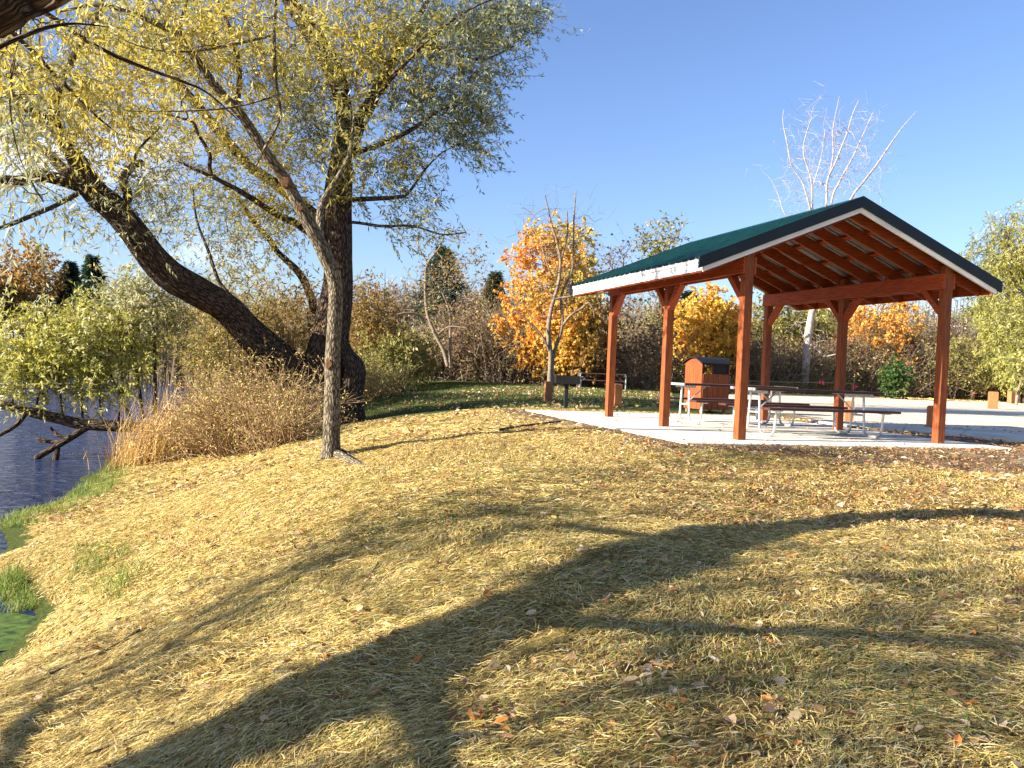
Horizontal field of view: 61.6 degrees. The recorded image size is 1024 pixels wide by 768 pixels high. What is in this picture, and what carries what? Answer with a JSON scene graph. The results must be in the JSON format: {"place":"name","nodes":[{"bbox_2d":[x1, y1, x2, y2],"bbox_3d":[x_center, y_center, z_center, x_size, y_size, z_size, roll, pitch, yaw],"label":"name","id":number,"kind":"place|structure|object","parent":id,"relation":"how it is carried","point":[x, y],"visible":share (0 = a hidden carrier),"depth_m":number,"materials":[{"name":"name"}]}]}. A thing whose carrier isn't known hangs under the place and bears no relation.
{"place":"outdoors","nodes":[
{"label":"outdoors","id":0,"kind":"place"},
{"bbox_2d":[0,373,232,654],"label":"water","id":1,"kind":"structure","parent":0,"point":[26,478],"depth_m":23.39,"materials":[{"name":"blue liquid"}]},
{"bbox_2d":[0,613,37,650],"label":"algae","id":2,"kind":"object","parent":1,"relation":"on","point":[14,627],"visible":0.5,"depth_m":8.64,"materials":[{"name":"green plant"}]},
{"bbox_2d":[0,257,212,459],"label":"fallen willow","id":3,"kind":"object","parent":1,"relation":"in","point":[38,353],"visible":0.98,"depth_m":21.92,"materials":[{"name":"green plant"}]},
{"bbox_2d":[0,0,237,287],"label":"willow tree","id":4,"kind":"object","parent":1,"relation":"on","point":[15,15],"visible":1,"depth_m":7.93,"materials":[{"name":"yellow plant"}]},
{"bbox_2d":[5,357,261,380],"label":"bank reeds","id":5,"kind":"object","parent":1,"relation":"on","point":[129,374],"visible":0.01,"depth_m":85.87,"materials":[{"name":"plant"}]},
{"bbox_2d":[0,346,1023,767],"bbox_3d":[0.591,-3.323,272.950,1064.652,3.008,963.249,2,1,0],"label":"ground","id":6,"kind":"structure","parent":0,"point":[14,538],"depth_m":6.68,"materials":[{"name":"plant"}]},
{"bbox_2d":[0,274,31,346],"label":"amber tree","id":7,"kind":"object","parent":6,"relation":"on","point":[6,297],"visible":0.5,"depth_m":95.75,"materials":[{"name":"orange plant"}]},
{"bbox_2d":[0,223,77,338],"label":"tree","id":8,"kind":"object","parent":6,"relation":"on","point":[19,277],"visible":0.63,"depth_m":98.60,"materials":[{"name":"orange plant"}]},
{"bbox_2d":[21,296,72,346],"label":"tree","id":9,"kind":"object","parent":6,"relation":"on","point":[45,313],"visible":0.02,"depth_m":96.18,"materials":[{"name":"green plant"}]},
{"bbox_2d":[47,260,81,319],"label":"conifer","id":10,"kind":"object","parent":6,"relation":"on","point":[73,274],"visible":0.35,"depth_m":103.16,"materials":[{"name":"green plant"}]},
{"bbox_2d":[0,455,150,614],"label":"bank grass","id":11,"kind":"structure","parent":6,"relation":"on","point":[17,574],"depth_m":10.05,"materials":[{"name":"green plant"}]},
{"bbox_2d":[64,253,115,359],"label":"conifer","id":12,"kind":"object","parent":6,"relation":"on","point":[86,270],"visible":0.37,"depth_m":97.12,"materials":[{"name":"green plant"}]},
{"bbox_2d":[50,629,141,673],"bbox_3d":[-2.995,1.922,6.203,0.079,0.163,0.678,3,2,38],"label":"fallen stick","id":13,"kind":"object","parent":6,"relation":"on","point":[120,641],"visible":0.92,"depth_m":6.23,"materials":[{"name":"brown wood"}]},
{"bbox_2d":[84,432,155,471],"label":"reed clump","id":14,"kind":"object","parent":6,"relation":"on","point":[115,456],"visible":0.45,"depth_m":20.04,"materials":[{"name":"plant"}]},
{"bbox_2d":[85,722,173,755],"bbox_3d":[-1.961,1.816,4.415,0.419,0.149,0.037,2,1,-15],"label":"fallen stick","id":15,"kind":"object","parent":6,"relation":"on","point":[147,731],"visible":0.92,"depth_m":4.42,"materials":[{"name":"brown wood"}]},
{"bbox_2d":[83,381,228,469],"bbox_3d":[-8.021,0.955,20.348,3.646,2.372,3.786,2,1,-15],"label":"reed clump","id":16,"kind":"object","parent":6,"relation":"on","point":[159,454],"visible":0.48,"depth_m":20.18,"materials":[{"name":"plant"}]},
{"bbox_2d":[117,375,263,461],"bbox_3d":[-7.074,0.917,20.581,3.729,2.289,3.319,3,1,11],"label":"brush","id":17,"kind":"object","parent":6,"relation":"on","point":[197,453],"visible":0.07,"depth_m":19.97,"materials":[{"name":"beige plant"}]},
{"bbox_2d":[27,0,420,467],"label":"slim tree","id":18,"kind":"object","parent":6,"relation":"on","point":[331,445],"visible":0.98,"depth_m":11.36,"materials":[{"name":"yellow plant"}]},
{"bbox_2d":[145,230,320,412],"bbox_3d":[-8.734,-1.260,27.207,5.602,7.010,5.602,2,1,0],"label":"willow shrub","id":19,"kind":"object","parent":6,"relation":"on","point":[216,355],"visible":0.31,"depth_m":26.40,"materials":[{"name":"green plant"}]},
{"bbox_2d":[119,340,380,468],"bbox_3d":[-5.725,0.662,18.926,5.550,3.223,4.720,2,1,0],"label":"brush","id":20,"kind":"object","parent":6,"relation":"on","point":[205,418],"visible":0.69,"depth_m":18.71,"materials":[{"name":"beige plant"}]},
{"bbox_2d":[205,378,323,459],"bbox_3d":[-4.846,0.807,17.778,2.618,1.871,2.451,2,1,0],"label":"brush","id":21,"kind":"object","parent":6,"relation":"on","point":[280,428],"visible":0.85,"depth_m":17.57,"materials":[{"name":"beige plant"}]},
{"bbox_2d":[261,294,301,312],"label":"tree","id":22,"kind":"object","parent":6,"relation":"on","point":[276,303],"depth_m":90.14,"materials":[{"name":"green plant"}]},
{"bbox_2d":[221,252,351,406],"bbox_3d":[-6.221,-1.052,23.831,3.369,5.298,3.723,2,1,0],"label":"willow shrub","id":23,"kind":"object","parent":6,"relation":"on","point":[280,328],"visible":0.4,"depth_m":23.58,"materials":[{"name":"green plant"}]},
{"bbox_2d":[0,0,590,428],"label":"willow tree","id":24,"kind":"object","parent":6,"relation":"on","point":[232,314],"visible":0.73,"depth_m":22.67,"materials":[{"name":"green plant"}]},
{"bbox_2d":[349,266,412,371],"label":"amber tree","id":25,"kind":"object","parent":6,"relation":"on","point":[370,327],"visible":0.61,"depth_m":39.43,"materials":[{"name":"green plant"}]},
{"bbox_2d":[355,344,424,399],"bbox_3d":[-5.562,-0.134,30.256,4.927,2.626,3.926,3,2,39],"label":"brush","id":26,"kind":"object","parent":6,"relation":"on","point":[371,383],"visible":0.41,"depth_m":29.75,"materials":[{"name":"green plant"}]},
{"bbox_2d":[353,329,429,394],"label":"bush","id":27,"kind":"object","parent":6,"relation":"on","point":[391,357],"visible":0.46,"depth_m":37.71,"materials":[{"name":"green plant"}]},
{"bbox_2d":[386,320,448,387],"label":"bush","id":28,"kind":"object","parent":6,"relation":"on","point":[422,353],"visible":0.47,"depth_m":41.87,"materials":[{"name":"green plant"}]},
{"bbox_2d":[397,244,481,339],"bbox_3d":[-4.816,-4.577,55.829,7.095,9.439,7.496,2,1,0],"label":"conifer","id":29,"kind":"object","parent":6,"relation":"on","point":[437,258],"visible":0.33,"depth_m":55.41,"materials":[{"name":"green plant"}]},
{"bbox_2d":[397,220,504,367],"bbox_3d":[-2.673,-4.006,37.697,4.682,6.636,4.933,2,1,0],"label":"bare tree","id":30,"kind":"object","parent":6,"relation":"on","point":[428,321],"visible":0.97,"depth_m":37.87,"materials":[{"name":"brown plant"}]},
{"bbox_2d":[427,293,510,380],"bbox_3d":[-2.221,-2.137,45.801,4.664,5.458,4.428,3,1,17],"label":"bush","id":31,"kind":"object","parent":6,"relation":"on","point":[455,337],"visible":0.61,"depth_m":45.43,"materials":[{"name":"brown plant"}]},
{"bbox_2d":[458,291,520,341],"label":"bush","id":32,"kind":"object","parent":6,"relation":"on","point":[494,313],"visible":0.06,"depth_m":49.39,"materials":[{"name":"brown plant"}]},
{"bbox_2d":[476,270,508,333],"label":"conifer","id":33,"kind":"object","parent":6,"relation":"on","point":[497,277],"visible":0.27,"depth_m":61.49,"materials":[{"name":"green plant"}]},
{"bbox_2d":[0,385,1023,767],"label":"fallen leaves","id":34,"kind":"object","parent":6,"relation":"on","point":[718,679],"visible":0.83,"depth_m":7.15,"materials":[{"name":"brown plant"}]},
{"bbox_2d":[499,421,560,430],"bbox_3d":[0.327,0.689,14.293,0.090,0.104,1.982,3,1,32],"label":"fallen stick","id":35,"kind":"object","parent":6,"relation":"on","point":[510,427],"visible":0.91,"depth_m":14.17,"materials":[{"name":"brown wood"}]},
{"bbox_2d":[75,269,995,388],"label":"distant woods","id":36,"kind":"object","parent":6,"relation":"on","point":[398,292],"visible":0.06,"depth_m":74.28,"materials":[{"name":"brown plant"}]},
{"bbox_2d":[930,313,976,343],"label":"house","id":37,"kind":"structure","parent":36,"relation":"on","point":[962,320],"depth_m":98.33,"materials":[{"name":"white"}]},
{"bbox_2d":[487,210,607,385],"bbox_3d":[2.158,-4.311,43.885,6.745,9.236,6.280,2,1,0],"label":"maple tree","id":38,"kind":"object","parent":6,"relation":"on","point":[538,315],"visible":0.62,"depth_m":43.21,"materials":[{"name":"orange plant"}]},
{"bbox_2d":[544,381,552,401],"bbox_3d":[1.098,0.255,26.080,0.200,0.670,0.200,2,1,-17],"label":"bollard","id":39,"kind":"object","parent":6,"relation":"on","point":[548,387],"visible":0.81,"depth_m":25.99,"materials":[{"name":"brown wood"}]},
{"bbox_2d":[496,176,617,394],"bbox_3d":[1.362,-3.433,29.503,4.403,7.682,4.163,2,1,0],"label":"bare tree","id":40,"kind":"object","parent":6,"relation":"on","point":[551,351],"visible":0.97,"depth_m":29.40,"materials":[{"name":"brown plant"}]},
{"bbox_2d":[554,374,588,407],"bbox_3d":[1.422,0.199,20.609,0.800,0.840,0.400,2,1,-3],"label":"grill","id":41,"kind":"object","parent":6,"relation":"on","point":[566,380],"visible":0.93,"depth_m":20.41,"materials":[{"name":"black metal"}]},
{"bbox_2d":[539,272,628,386],"bbox_3d":[3.409,-2.536,41.866,4.315,5.812,4.133,1,2,-40],"label":"maple tree","id":42,"kind":"object","parent":6,"relation":"on","point":[582,361],"visible":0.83,"depth_m":41.38,"materials":[{"name":"yellow plant"}]},
{"bbox_2d":[579,372,626,390],"bbox_3d":[4.017,-0.089,38.003,2.060,0.755,1.564,3,1,7],"label":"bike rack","id":43,"kind":"object","parent":6,"relation":"on","point":[625,382],"visible":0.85,"depth_m":37.60,"materials":[{"name":"grey metal"}]},
{"bbox_2d":[573,312,649,389],"bbox_3d":[5.035,-1.085,43.856,3.818,5.226,4.568,1,2,-39],"label":"bush","id":44,"kind":"object","parent":6,"relation":"on","point":[619,356],"visible":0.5,"depth_m":43.49,"materials":[{"name":"brown plant"}]},
{"bbox_2d":[614,383,622,406],"bbox_3d":[2.808,0.339,22.946,0.200,0.700,0.200,2,1,-14],"label":"bollard","id":45,"kind":"object","parent":6,"relation":"on","point":[618,395],"visible":0.63,"depth_m":22.85,"materials":[{"name":"brown wood"}]},
{"bbox_2d":[584,223,655,331],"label":"bare tree","id":46,"kind":"object","parent":6,"relation":"on","point":[614,265],"visible":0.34,"depth_m":57.82,"materials":[{"name":"brown plant"}]},
{"bbox_2d":[296,283,1012,400],"bbox_3d":[21.428,-0.887,57.677,70.130,9.318,20.437,2,1,-17],"label":"thicket","id":47,"kind":"object","parent":6,"relation":"on","point":[488,375],"depth_m":51.33,"materials":[{"name":"plant"}]},
{"bbox_2d":[615,306,697,390],"bbox_3d":[7.359,-1.774,45.894,4.676,4.874,4.286,2,1,0],"label":"bush","id":48,"kind":"object","parent":6,"relation":"on","point":[655,347],"visible":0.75,"depth_m":45.70,"materials":[{"name":"brown plant"}]},
{"bbox_2d":[627,210,692,332],"bbox_3d":[10.835,-6.085,61.834,5.901,12.864,5.425,2,1,-35],"label":"bare tree","id":49,"kind":"object","parent":6,"relation":"on","point":[657,249],"visible":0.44,"depth_m":61.69,"materials":[{"name":"brown plant"}]},
{"bbox_2d":[635,296,698,358],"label":"willow shrub","id":50,"kind":"object","parent":6,"relation":"on","point":[653,316],"visible":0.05,"depth_m":55.92,"materials":[{"name":"brown plant"}]},
{"bbox_2d":[675,290,699,328],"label":"conifer","id":51,"kind":"object","parent":6,"relation":"on","point":[685,294],"visible":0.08,"depth_m":59.62,"materials":[{"name":"green plant"}]},
{"bbox_2d":[658,281,755,373],"bbox_3d":[11.507,-2.761,49.859,5.330,6.677,5.168,1,2,-39],"label":"maple tree","id":52,"kind":"object","parent":6,"relation":"on","point":[711,321],"visible":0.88,"depth_m":48.97,"materials":[{"name":"yellow plant"}]},
{"bbox_2d":[682,356,733,413],"bbox_3d":[4.912,0.024,21.678,0.940,1.400,0.860,2,1,-22],"label":"litter bin","id":53,"kind":"object","parent":6,"relation":"on","point":[720,374],"visible":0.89,"depth_m":21.39,"materials":[{"name":"brown wood"}]},
{"bbox_2d":[715,364,728,373],"bbox_3d":[5.228,-0.371,21.434,0.389,0.255,0.020,2,1,-22],"label":"inner door","id":54,"kind":"structure","parent":53,"relation":"in","point":[719,369],"depth_m":21.42,"materials":[{"name":"black metal"}]},
{"bbox_2d":[730,322,776,383],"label":"bush","id":55,"kind":"object","parent":6,"relation":"on","point":[753,348],"visible":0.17,"depth_m":51.28,"materials":[{"name":"brown plant"}]},
{"bbox_2d":[526,410,1015,449],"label":"concrete slab","id":56,"kind":"structure","parent":6,"relation":"on","point":[795,433],"depth_m":14.46,"materials":[{"name":"grey concrete"}]},
{"bbox_2d":[655,382,809,426],"bbox_3d":[4.223,0.391,16.593,2.484,0.756,1.564,2,1,-18],"label":"picnic table","id":57,"kind":"object","parent":56,"relation":"on","point":[702,401],"visible":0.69,"depth_m":16.34,"materials":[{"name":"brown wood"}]},
{"bbox_2d":[564,411,951,444],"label":"slab litter","id":58,"kind":"object","parent":56,"relation":"on","point":[729,422],"visible":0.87,"depth_m":15.07,"materials":[{"name":"brown plant"}]},
{"bbox_2d":[569,196,1002,443],"bbox_3d":[4.441,-1.052,15.493,5.352,3.710,5.381,2,1,-16],"label":"picnic shelter","id":59,"kind":"object","parent":56,"relation":"on","point":[843,261],"visible":0.99,"depth_m":14.36,"materials":[{"name":"brown wood"}]},
{"bbox_2d":[718,386,900,437],"bbox_3d":[4.926,0.467,14.352,2.484,0.756,1.564,2,1,-16],"label":"picnic table","id":60,"kind":"object","parent":56,"relation":"on","point":[772,407],"visible":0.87,"depth_m":14.12,"materials":[{"name":"brown wood"}]},
{"bbox_2d":[751,287,821,361],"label":"olive tree","id":61,"kind":"object","parent":6,"relation":"on","point":[779,324],"visible":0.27,"depth_m":57.14,"materials":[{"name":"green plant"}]},
{"bbox_2d":[761,331,835,377],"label":"red bush","id":62,"kind":"object","parent":6,"relation":"on","point":[801,356],"visible":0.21,"depth_m":53.08,"materials":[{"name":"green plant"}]},
{"bbox_2d":[791,309,867,354],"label":"olive tree","id":63,"kind":"object","parent":6,"relation":"on","point":[824,317],"visible":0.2,"depth_m":59.09,"materials":[{"name":"green plant"}]},
{"bbox_2d":[745,80,916,331],"bbox_3d":[22.626,-10.102,62.291,10.431,22.223,11.490,2,1,-25],"label":"white barked tree","id":64,"kind":"object","parent":6,"relation":"on","point":[831,167],"visible":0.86,"depth_m":61.61,"materials":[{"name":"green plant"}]},
{"bbox_2d":[729,371,956,397],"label":"dry grass","id":65,"kind":"structure","parent":6,"relation":"on","point":[815,386],"depth_m":51.85,"materials":[{"name":"plant"}]},
{"bbox_2d":[814,332,882,389],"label":"bush","id":66,"kind":"object","parent":6,"relation":"on","point":[850,346],"visible":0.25,"depth_m":53.47,"materials":[{"name":"brown plant"}]},
{"bbox_2d":[851,368,857,390],"bbox_3d":[20.700,-0.055,51.966,0.446,1.851,0.108,2,1,0],"label":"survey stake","id":67,"kind":"object","parent":6,"relation":"on","point":[854,385],"visible":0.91,"depth_m":51.95,"materials":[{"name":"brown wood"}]},
{"bbox_2d":[729,393,1023,434],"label":"gravel lot","id":68,"kind":"structure","parent":6,"relation":"on","point":[975,415],"depth_m":28.96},
{"bbox_2d":[789,308,835,384],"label":"dead tree","id":69,"kind":"object","parent":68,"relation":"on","point":[808,332],"visible":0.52,"depth_m":51.74,"materials":[{"name":"white plant"}]},
{"bbox_2d":[844,400,854,421],"bbox_3d":[7.827,0.687,19.953,0.190,0.600,0.190,3,1,14],"label":"bollard","id":70,"kind":"object","parent":68,"relation":"on","point":[846,416],"visible":0.41,"depth_m":19.87,"materials":[{"name":"brown wood"}]},
{"bbox_2d":[926,405,932,426],"bbox_3d":[9.218,0.775,18.815,0.190,0.600,0.190,2,1,-14],"label":"bollard","id":71,"kind":"object","parent":68,"relation":"on","point":[929,418],"visible":0.26,"depth_m":18.79,"materials":[{"name":"brown wood"}]},
{"bbox_2d":[987,391,998,408],"bbox_3d":[20.375,0.755,36.414,0.340,0.860,0.340,3,1,20],"label":"bollard","id":72,"kind":"object","parent":68,"relation":"on","point":[993,400],"visible":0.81,"depth_m":36.26,"materials":[{"name":"brown wood"}]},
{"bbox_2d":[1007,391,1015,403],"bbox_3d":[28.906,0.843,49.758,0.300,0.840,0.300,2,1,-17],"label":"bollard","id":73,"kind":"object","parent":68,"relation":"on","point":[1011,397],"visible":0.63,"depth_m":49.64,"materials":[{"name":"brown wood"}]},
{"bbox_2d":[827,301,926,373],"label":"maple tree","id":74,"kind":"object","parent":6,"relation":"on","point":[897,324],"visible":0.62,"depth_m":55.09,"materials":[{"name":"orange plant"}]},
{"bbox_2d":[876,353,915,398],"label":"green bush","id":75,"kind":"object","parent":6,"relation":"on","point":[894,377],"visible":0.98,"depth_m":48.73,"materials":[{"name":"green plant"}]},
{"bbox_2d":[887,334,956,396],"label":"red bush","id":76,"kind":"object","parent":6,"relation":"on","point":[914,343],"visible":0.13,"depth_m":54.81,"materials":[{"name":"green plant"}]},
{"bbox_2d":[918,329,1000,399],"bbox_3d":[27.615,-1.208,53.964,5.047,5.901,4.925,2,1,-36],"label":"bush","id":77,"kind":"object","parent":6,"relation":"on","point":[967,352],"visible":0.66,"depth_m":53.18,"materials":[{"name":"brown plant"}]},
{"bbox_2d":[956,293,1005,324],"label":"tree","id":78,"kind":"object","parent":6,"relation":"on","point":[971,313],"visible":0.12,"depth_m":70.24,"materials":[{"name":"green plant"}]},
{"bbox_2d":[958,199,1023,353],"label":"willow tree","id":79,"kind":"object","parent":6,"relation":"on","point":[1010,276],"visible":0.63,"depth_m":61.52,"materials":[{"name":"green plant"}]},
{"bbox_2d":[963,295,1023,402],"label":"willow tree","id":80,"kind":"object","parent":6,"relation":"on","point":[1009,327],"visible":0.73,"depth_m":51.82,"materials":[{"name":"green plant"}]},
{"bbox_2d":[990,325,1023,404],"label":"tree","id":81,"kind":"object","parent":6,"relation":"on","point":[1013,365],"visible":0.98,"depth_m":45.89,"materials":[{"name":"yellow plant"}]},
{"bbox_2d":[0,0,1023,345],"label":"sky","id":82,"kind":"structure","parent":0,"point":[667,106],"materials":[{"name":"blue"}]},
{"bbox_2d":[363,384,676,416],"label":"lawn grass","id":83,"kind":"structure","parent":0,"point":[557,399],"depth_m":28.72,"materials":[{"name":"green plant"}]},
{"bbox_2d":[809,419,1023,443],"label":"footpath","id":84,"kind":"structure","parent":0,"point":[1008,437],"depth_m":16.67,"materials":[{"name":"concrete"}]}
]}

